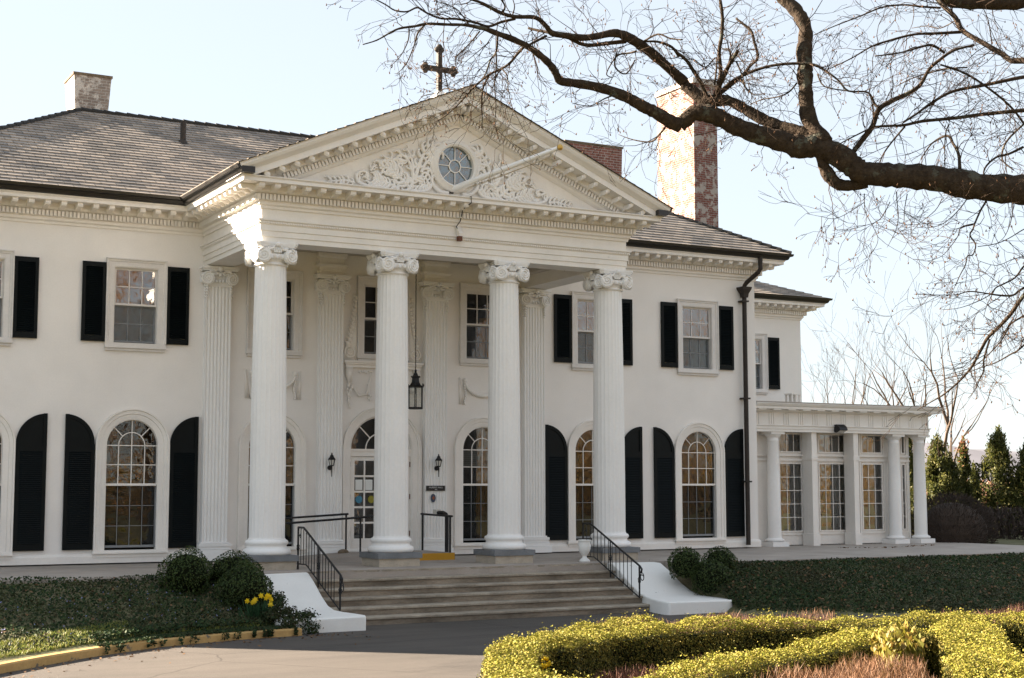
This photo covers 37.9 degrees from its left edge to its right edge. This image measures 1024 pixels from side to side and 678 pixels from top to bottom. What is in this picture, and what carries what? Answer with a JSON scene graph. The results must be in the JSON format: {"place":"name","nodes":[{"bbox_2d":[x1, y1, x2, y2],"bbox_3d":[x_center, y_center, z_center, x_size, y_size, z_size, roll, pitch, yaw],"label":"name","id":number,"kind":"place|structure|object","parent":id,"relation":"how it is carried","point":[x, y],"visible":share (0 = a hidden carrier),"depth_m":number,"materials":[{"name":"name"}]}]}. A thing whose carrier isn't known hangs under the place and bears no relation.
{"place":"outdoors","nodes":[
{"label":"outdoors","id":0,"kind":"place"},
{"bbox_2d":[0,628,280,661],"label":"verge","id":1,"kind":"structure","parent":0,"point":[56,650],"depth_m":21.71,"materials":[{"name":"concrete"}]},
{"bbox_2d":[238,593,280,620],"bbox_3d":[-4.407,4.707,25.886,0.870,0.604,0.615,3,-7,-29],"label":"daffodil clump","id":2,"kind":"object","parent":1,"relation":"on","point":[255,610],"visible":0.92,"depth_m":25.85,"materials":[{"name":"green plant"}]},
{"bbox_2d":[0,612,1021,677],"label":"driveway","id":3,"kind":"structure","parent":0,"point":[453,649],"depth_m":22.39,"materials":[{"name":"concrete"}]},
{"bbox_2d":[2,633,370,677],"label":"fallen leaves","id":4,"kind":"object","parent":3,"relation":"on","point":[158,650],"visible":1,"depth_m":23.46,"materials":[{"name":"brown plant"}]},
{"bbox_2d":[0,542,1023,583],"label":"terrace","id":5,"kind":"structure","parent":0,"point":[467,561],"depth_m":31.85,"materials":[{"name":"concrete"}]},
{"bbox_2d":[296,550,454,563],"bbox_3d":[-3.529,4.819,32.871,4.300,0.175,1.548,3,-7,-29],"label":"door ramp","id":6,"kind":"structure","parent":5,"relation":"on","point":[337,557],"depth_m":32.81,"materials":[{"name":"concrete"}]},
{"bbox_2d":[285,513,373,551],"bbox_3d":[-4.165,4.332,32.517,2.702,1.034,1.348,3,-7,-29],"label":"ramp railing","id":7,"kind":"object","parent":6,"relation":"on","point":[346,518],"visible":0.47,"depth_m":32.29,"materials":[{"name":"black metal"}]},
{"bbox_2d":[338,549,348,553],"bbox_3d":[-3.760,4.764,33.246,0.250,0.154,0.211,3,-7,-29],"label":"doorstop stone","id":8,"kind":"object","parent":6,"relation":"on","point":[343,551],"visible":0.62,"depth_m":33.17,"materials":[{"name":"grey stone"}]},
{"bbox_2d":[420,509,452,552],"bbox_3d":[-1.689,4.377,33.978,0.136,0.970,1.621,3,-7,-29],"label":"platform railing","id":9,"kind":"object","parent":6,"relation":"on","point":[437,512],"visible":0.91,"depth_m":33.59,"materials":[{"name":"black metal"}]},
{"bbox_2d":[578,539,590,561],"bbox_3d":[1.566,4.573,32.185,0.289,0.473,0.289,3,-7,-29],"label":"urn","id":10,"kind":"object","parent":5,"relation":"on","point":[584,546],"visible":1,"depth_m":32.09,"materials":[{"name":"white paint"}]},
{"bbox_2d":[756,393,944,546],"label":"sunroom","id":11,"kind":"structure","parent":5,"relation":"on","point":[821,482],"depth_m":42.21,"materials":[{"name":"paint"}]},
{"bbox_2d":[834,424,847,432],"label":"floodlight","id":12,"kind":"object","parent":11,"relation":"attached to","point":[840,428],"visible":1,"depth_m":41.40,"materials":[{"name":"black metal"}]},
{"bbox_2d":[780,436,910,537],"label":"window","id":13,"kind":"structure","parent":11,"relation":"in","point":[864,439],"depth_m":46.28,"materials":[{"name":"clear glass"}]},
{"bbox_2d":[0,535,1023,647],"bbox_3d":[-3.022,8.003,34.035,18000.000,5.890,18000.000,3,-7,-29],"label":"ground","id":14,"kind":"structure","parent":0,"point":[687,582],"depth_m":29.61,"materials":[{"name":"green plant"}]},
{"bbox_2d":[1,577,236,655],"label":"fallen leaves","id":15,"kind":"object","parent":14,"relation":"on","point":[99,600],"visible":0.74,"depth_m":25.35,"materials":[{"name":"brown plant"}]},
{"bbox_2d":[0,572,273,655],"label":"vinca ground cover","id":16,"kind":"object","parent":14,"relation":"on","point":[138,621],"visible":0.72,"depth_m":25.27,"materials":[{"name":"green plant"}]},
{"bbox_2d":[0,583,238,645],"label":"vinca flowers","id":17,"kind":"object","parent":16,"relation":"on","point":[129,605],"visible":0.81,"depth_m":25.12,"materials":[{"name":"plant"}]},
{"bbox_2d":[0,627,301,673],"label":"kerb","id":18,"kind":"structure","parent":14,"relation":"on","point":[38,661],"depth_m":22.78,"materials":[{"name":"yellow paint"}]},
{"bbox_2d":[157,545,213,594],"bbox_3d":[-5.851,4.168,26.825,1.021,0.911,0.966,-3,-6,25],"label":"box ball","id":19,"kind":"object","parent":14,"relation":"on","point":[188,573],"visible":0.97,"depth_m":26.57,"materials":[{"name":"green plant"}]},
{"bbox_2d":[88,614,297,653],"bbox_3d":[-4.852,4.542,25.409,2.464,1.044,6.390,-1,-6,11],"label":"ivy edge","id":20,"kind":"object","parent":14,"relation":"on","point":[179,626],"visible":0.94,"depth_m":24.37,"materials":[{"name":"green plant"}]},
{"bbox_2d":[207,549,264,585],"bbox_3d":[-5.158,4.284,27.529,0.997,0.802,0.972,-2,-6,15],"label":"box ball","id":21,"kind":"object","parent":14,"relation":"on","point":[224,565],"visible":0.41,"depth_m":27.31,"materials":[{"name":"green plant"}]},
{"bbox_2d":[212,560,273,611],"bbox_3d":[-4.749,4.446,26.650,1.040,0.964,1.041,-3,-6,23],"label":"box ball","id":22,"kind":"object","parent":14,"relation":"on","point":[238,586],"visible":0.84,"depth_m":26.37,"materials":[{"name":"green plant"}]},
{"bbox_2d":[258,590,323,633],"bbox_3d":[-3.989,4.786,26.135,1.080,0.710,1.756,3,-7,-29],"label":"trailing shrub","id":23,"kind":"object","parent":14,"relation":"on","point":[284,611],"visible":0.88,"depth_m":25.78,"materials":[{"name":"green plant"}]},
{"bbox_2d":[263,572,365,633],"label":"cheek wall","id":24,"kind":"structure","parent":14,"relation":"on","point":[301,591],"depth_m":27.26,"materials":[{"name":"white paint"}]},
{"bbox_2d":[0,71,832,570],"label":"mansion","id":25,"kind":"structure","parent":14,"relation":"on","point":[216,339],"depth_m":32.93,"materials":[{"name":"paint"}]},
{"bbox_2d":[0,249,14,345],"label":"window","id":26,"kind":"structure","parent":25,"relation":"in","point":[7,257],"depth_m":30.82,"materials":[{"name":"paint"}]},
{"bbox_2d":[0,413,15,559],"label":"window","id":27,"kind":"structure","parent":25,"relation":"in","point":[8,441],"depth_m":30.47,"materials":[{"name":"white paint"}]},
{"bbox_2d":[91,408,169,557],"bbox_3d":[-8.126,3.056,31.777,1.620,3.145,0.315,3,-7,-29],"label":"window","id":28,"kind":"structure","parent":25,"relation":"in","point":[162,463],"depth_m":31.79,"materials":[{"name":"white paint"}]},
{"bbox_2d":[104,257,167,352],"bbox_3d":[-8.134,-0.721,32.163,1.320,1.990,0.300,3,-7,-29],"label":"window","id":29,"kind":"structure","parent":25,"relation":"in","point":[160,268],"depth_m":32.16,"materials":[{"name":"paint"}]},
{"bbox_2d":[235,415,306,553],"bbox_3d":[-5.418,3.209,33.337,1.620,3.145,0.465,3,-7,-29],"label":"window","id":30,"kind":"structure","parent":25,"relation":"in","point":[299,467],"depth_m":33.39,"materials":[{"name":"white paint"}]},
{"bbox_2d":[245,267,303,357],"bbox_3d":[-5.422,-0.569,33.714,1.320,1.990,0.430,3,-7,-29],"label":"window","id":31,"kind":"structure","parent":25,"relation":"in","point":[295,349],"depth_m":33.79,"materials":[{"name":"paint"}]},
{"bbox_2d":[327,453,335,476],"bbox_3d":[-4.080,2.837,33.659,0.190,0.543,0.212,3,-7,-29],"label":"wall lamp","id":32,"kind":"object","parent":25,"relation":"attached to","point":[331,459],"visible":1,"depth_m":33.61,"materials":[{"name":"black metal"}]},
{"bbox_2d":[350,456,373,547],"bbox_3d":[-3.407,3.797,34.355,0.756,2.165,0.045,3,-7,-29],"label":"door","id":33,"kind":"structure","parent":25,"relation":"in","point":[363,485],"depth_m":34.29,"materials":[{"name":"white paint"}]},
{"bbox_2d":[357,275,409,360],"bbox_3d":[-3.057,-0.450,34.928,1.320,1.990,0.300,3,-7,-29],"label":"window","id":34,"kind":"structure","parent":25,"relation":"in","point":[363,281],"depth_m":34.63,"materials":[{"name":"paint"}]},
{"bbox_2d":[408,457,409,536],"bbox_3d":[-2.725,3.832,34.712,0.768,2.165,0.070,3,-7,-29],"label":"door","id":35,"kind":"structure","parent":25,"relation":"in","point":[408,457],"depth_m":34.88,"materials":[{"name":"white paint"}]},
{"bbox_2d":[408,274,423,409],"bbox_3d":[-2.144,-0.281,33.236,0.424,3.692,0.373,3,-7,-29],"label":"hanging lantern","id":36,"kind":"object","parent":25,"relation":"hanging from","point":[415,384],"visible":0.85,"depth_m":33.07,"materials":[{"name":"metal"}]},
{"bbox_2d":[431,494,435,501],"bbox_3d":[-1.845,3.726,34.901,0.124,0.196,0.030,3,-7,-29],"label":"oval plaque","id":37,"kind":"object","parent":25,"relation":"attached to","point":[433,497],"visible":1,"depth_m":34.89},
{"bbox_2d":[426,486,444,490],"bbox_3d":[-1.789,3.501,34.956,0.480,0.120,0.027,3,-7,-29],"label":"name sign","id":38,"kind":"object","parent":25,"relation":"attached to","point":[435,488],"visible":1,"depth_m":34.94,"materials":[{"name":"black metal"}]},
{"bbox_2d":[434,454,441,476],"bbox_3d":[-1.729,2.963,34.940,0.190,0.543,0.212,3,-7,-29],"label":"wall lamp","id":39,"kind":"object","parent":25,"relation":"attached to","point":[438,460],"visible":1,"depth_m":34.89,"materials":[{"name":"black metal"}]},
{"bbox_2d":[421,44,457,97],"bbox_3d":[-1.598,-5.782,32.776,0.907,1.447,0.280,3,-7,-29],"label":"roof cross","id":40,"kind":"object","parent":25,"relation":"on","point":[439,61],"visible":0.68,"depth_m":32.75,"materials":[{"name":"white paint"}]},
{"bbox_2d":[456,225,462,241],"bbox_3d":[-1.115,-2.249,31.601,0.120,0.360,0.170,3,-7,-29],"label":"lamp","id":41,"kind":"object","parent":25,"relation":"attached to","point":[459,232],"depth_m":31.58,"materials":[{"name":"paint"}]},
{"bbox_2d":[456,196,471,227],"bbox_3d":[-1.016,-2.642,31.429,0.090,0.676,0.576,3,-7,-29],"label":"loose cable","id":42,"kind":"object","parent":25,"relation":"hanging from","point":[462,211],"visible":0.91,"depth_m":31.55,"materials":[{"name":"black metal"}]},
{"bbox_2d":[453,417,487,548],"bbox_3d":[-0.751,3.458,35.879,1.620,3.145,0.465,3,-7,-29],"label":"window","id":43,"kind":"structure","parent":25,"relation":"in","point":[480,455],"depth_m":35.79,"materials":[{"name":"white paint"}]},
{"bbox_2d":[459,283,489,365],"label":"window","id":44,"kind":"structure","parent":25,"relation":"in","point":[464,288],"depth_m":36.02,"materials":[{"name":"paint"}]},
{"bbox_2d":[449,144,562,193],"bbox_3d":[-0.162,-3.541,31.150,2.717,0.798,0.216,-3,-6,26],"label":"flagpole","id":45,"kind":"object","parent":25,"relation":"attached to","point":[466,183],"visible":0.98,"depth_m":31.11,"materials":[{"name":"metal"}]},
{"bbox_2d":[566,420,593,546],"bbox_3d":[2.029,3.598,37.307,1.620,3.145,0.315,3,-7,-29],"label":"window","id":46,"kind":"structure","parent":25,"relation":"in","point":[585,426],"depth_m":36.97,"materials":[{"name":"white paint"}]},
{"bbox_2d":[570,291,593,370],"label":"window","id":47,"kind":"structure","parent":25,"relation":"in","point":[577,296],"depth_m":37.40,"materials":[{"name":"paint"}]},
{"bbox_2d":[676,298,719,375],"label":"window","id":48,"kind":"structure","parent":25,"relation":"in","point":[711,307],"depth_m":39.30,"materials":[{"name":"paint"}]},
{"bbox_2d":[674,422,727,543],"bbox_3d":[4.846,3.749,38.842,1.620,3.145,0.315,3,-7,-29],"label":"window","id":49,"kind":"structure","parent":25,"relation":"in","point":[716,443],"depth_m":38.94,"materials":[{"name":"white paint"}]},
{"bbox_2d":[755,333,768,394],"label":"window","id":50,"kind":"structure","parent":25,"relation":"in","point":[761,338],"depth_m":48.68,"materials":[{"name":"paint"}]},
{"bbox_2d":[307,563,649,625],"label":"stone steps","id":51,"kind":"structure","parent":14,"relation":"on","point":[411,599],"depth_m":29.24,"materials":[{"name":"stone"}]},
{"bbox_2d":[296,526,343,610],"bbox_3d":[-3.646,4.330,28.258,0.073,1.496,2.406,3,-7,-29],"label":"stair railing","id":52,"kind":"object","parent":51,"relation":"on","point":[298,548],"visible":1,"depth_m":28.27,"materials":[{"name":"black metal"}]},
{"bbox_2d":[582,522,643,597],"bbox_3d":[2.108,4.637,31.392,0.073,1.496,2.406,3,-7,-29],"label":"stair railing","id":53,"kind":"object","parent":51,"relation":"on","point":[610,558],"visible":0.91,"depth_m":31.41,"materials":[{"name":"black metal"}]},
{"bbox_2d":[607,562,731,614],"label":"cheek wall","id":54,"kind":"structure","parent":14,"relation":"on","point":[662,592],"depth_m":30.83,"materials":[{"name":"white paint"}]},
{"bbox_2d":[667,546,704,579],"bbox_3d":[3.668,4.731,31.450,0.823,0.714,0.786,3,-7,-29],"label":"box ball","id":55,"kind":"object","parent":14,"relation":"on","point":[684,562],"visible":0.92,"depth_m":31.25,"materials":[{"name":"green plant"}]},
{"bbox_2d":[690,558,733,595],"bbox_3d":[4.169,4.981,31.123,0.909,0.801,0.869,3,-7,-29],"label":"box ball","id":56,"kind":"object","parent":14,"relation":"on","point":[707,573],"visible":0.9,"depth_m":30.89,"materials":[{"name":"green plant"}]},
{"bbox_2d":[702,546,737,570],"bbox_3d":[4.433,4.762,31.869,0.793,0.690,0.787,3,-7,-29],"label":"box ball","id":57,"kind":"object","parent":14,"relation":"on","point":[722,556],"visible":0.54,"depth_m":31.69,"materials":[{"name":"green plant"}]},
{"bbox_2d":[801,319,898,403],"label":"bare tree","id":58,"kind":"object","parent":14,"relation":"on","point":[826,389],"visible":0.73,"depth_m":84.14,"materials":[{"name":"brown plant"}]},
{"bbox_2d":[801,293,902,403],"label":"bare tree","id":59,"kind":"object","parent":14,"relation":"on","point":[856,361],"visible":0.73,"depth_m":79.01,"materials":[{"name":"brown plant"}]},
{"bbox_2d":[695,552,1023,613],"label":"vinca ground cover","id":60,"kind":"object","parent":14,"relation":"on","point":[899,576],"visible":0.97,"depth_m":31.40,"materials":[{"name":"green plant"}]},
{"bbox_2d":[727,553,1023,610],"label":"fallen leaves","id":61,"kind":"object","parent":14,"relation":"on","point":[808,567],"visible":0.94,"depth_m":31.55,"materials":[{"name":"plant"}]},
{"bbox_2d":[812,308,951,405],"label":"bare tree","id":62,"kind":"object","parent":14,"relation":"on","point":[883,369],"visible":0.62,"depth_m":75.56,"materials":[{"name":"brown plant"}]},
{"bbox_2d":[843,295,945,505],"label":"bare tree","id":63,"kind":"object","parent":14,"relation":"on","point":[895,394],"visible":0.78,"depth_m":65.13,"materials":[{"name":"brown plant"}]},
{"bbox_2d":[801,297,991,405],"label":"bare tree","id":64,"kind":"object","parent":14,"relation":"on","point":[884,397],"visible":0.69,"depth_m":71.88,"materials":[{"name":"brown plant"}]},
{"bbox_2d":[908,438,913,530],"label":"juniper","id":65,"kind":"object","parent":14,"relation":"on","point":[910,441],"visible":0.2,"depth_m":55.63,"materials":[{"name":"green plant"}]},
{"bbox_2d":[910,428,963,517],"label":"juniper","id":66,"kind":"object","parent":14,"relation":"on","point":[937,473],"visible":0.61,"depth_m":52.50,"materials":[{"name":"green plant"}]},
{"bbox_2d":[863,261,1022,461],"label":"bare tree","id":67,"kind":"object","parent":14,"relation":"on","point":[947,421],"visible":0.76,"depth_m":63.16,"materials":[{"name":"brown plant"}]},
{"bbox_2d":[936,442,967,503],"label":"juniper","id":68,"kind":"object","parent":14,"relation":"on","point":[954,466],"visible":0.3,"depth_m":52.90,"materials":[{"name":"green plant"}]},
{"bbox_2d":[910,491,999,543],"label":"leafless shrub","id":69,"kind":"object","parent":14,"relation":"on","point":[950,522],"visible":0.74,"depth_m":43.54,"materials":[{"name":"brown plant"}]},
{"bbox_2d":[926,480,997,516],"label":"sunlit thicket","id":70,"kind":"object","parent":14,"relation":"on","point":[991,483],"visible":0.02,"depth_m":72.75,"materials":[{"name":"green plant"}]},
{"bbox_2d":[954,430,975,505],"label":"juniper","id":71,"kind":"object","parent":14,"relation":"on","point":[963,460],"visible":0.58,"depth_m":53.26,"materials":[{"name":"green plant"}]},
{"bbox_2d":[969,460,985,503],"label":"juniper","id":72,"kind":"object","parent":14,"relation":"on","point":[977,496],"visible":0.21,"depth_m":54.08,"materials":[{"name":"green plant"}]},
{"bbox_2d":[969,425,1023,534],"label":"juniper","id":73,"kind":"object","parent":14,"relation":"on","point":[999,456],"visible":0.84,"depth_m":51.85,"materials":[{"name":"green plant"}]},
{"bbox_2d":[971,505,1023,539],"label":"thicket","id":74,"kind":"object","parent":14,"relation":"on","point":[1002,524],"visible":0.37,"depth_m":47.40,"materials":[{"name":"brown plant"}]},
{"bbox_2d":[1003,437,1023,534],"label":"juniper","id":75,"kind":"object","parent":14,"relation":"on","point":[1020,472],"visible":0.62,"depth_m":51.62,"materials":[{"name":"green plant"}]},
{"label":"mulch bed","id":76,"kind":"structure","parent":14,"relation":"on","visible":0},
{"bbox_2d":[476,608,673,677],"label":"boxwood hedge","id":77,"kind":"object","parent":76,"relation":"on","point":[518,662],"visible":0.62,"depth_m":16.49,"materials":[{"name":"green plant"}]},
{"bbox_2d":[540,656,550,669],"bbox_3d":[0.374,3.672,16.884,0.131,0.154,0.115,3,-7,-29],"label":"yellow flower","id":78,"kind":"object","parent":77,"relation":"attached to","point":[546,665],"visible":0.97,"depth_m":16.86,"materials":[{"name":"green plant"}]},
{"bbox_2d":[326,0,1023,455],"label":"oak tree","id":79,"kind":"object","parent":76,"relation":"on","point":[816,140],"visible":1,"depth_m":17.43,"materials":[{"name":"brown plant"}]},
{"bbox_2d":[565,651,808,677],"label":"barberry bed","id":80,"kind":"object","parent":76,"relation":"on","point":[642,672],"visible":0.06,"depth_m":17.29,"materials":[{"name":"plant"}]},
{"bbox_2d":[598,605,838,633],"bbox_3d":[2.879,4.237,20.864,3.868,0.938,0.966,2,-6,-22],"label":"wild spirea","id":81,"kind":"object","parent":76,"relation":"on","point":[814,618],"visible":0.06,"depth_m":21.10,"materials":[{"name":"plant"}]},
{"bbox_2d":[522,605,968,677],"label":"boxwood hedge","id":82,"kind":"object","parent":76,"relation":"on","point":[597,652],"visible":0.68,"depth_m":19.26,"materials":[{"name":"green plant"}]},
{"bbox_2d":[628,618,943,677],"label":"boxwood hedge","id":83,"kind":"object","parent":76,"relation":"on","point":[817,657],"visible":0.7,"depth_m":16.57,"materials":[{"name":"green plant"}]},
{"bbox_2d":[752,651,935,677],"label":"straw shrub","id":84,"kind":"object","parent":76,"relation":"on","point":[869,671],"visible":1,"depth_m":15.60,"materials":[{"name":"brown plant"}]},
{"bbox_2d":[869,620,927,677],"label":"young shrub","id":85,"kind":"object","parent":76,"relation":"on","point":[899,640],"visible":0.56,"depth_m":16.85,"materials":[{"name":"plant"}]},
{"bbox_2d":[926,610,1023,677],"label":"boxwood hedge","id":86,"kind":"object","parent":76,"relation":"on","point":[973,648],"visible":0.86,"depth_m":16.70,"materials":[{"name":"green plant"}]},
{"bbox_2d":[932,607,1023,657],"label":"boxwood hedge","id":87,"kind":"object","parent":76,"relation":"on","point":[1014,632],"visible":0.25,"depth_m":20.75,"materials":[{"name":"green plant"}]},
{"bbox_2d":[941,601,1023,623],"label":"wild spirea","id":88,"kind":"object","parent":76,"relation":"on","point":[1018,609],"visible":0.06,"depth_m":22.06,"materials":[{"name":"plant"}]},
{"bbox_2d":[0,0,1023,451],"label":"sky","id":89,"kind":"structure","parent":0,"point":[295,66],"materials":[{"name":"white"}]},
{"bbox_2d":[838,544,933,547],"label":"fallen leaves","id":90,"kind":"object","parent":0,"point":[886,547],"visible":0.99,"depth_m":39.40,"materials":[{"name":"brown plant"}]},
{"bbox_2d":[912,443,1019,491],"bbox_3d":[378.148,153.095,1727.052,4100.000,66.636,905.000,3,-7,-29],"label":"hills","id":91,"kind":"structure","parent":0,"point":[976,455],"depth_m":1588.59,"materials":[{"name":"grey"}]}
]}

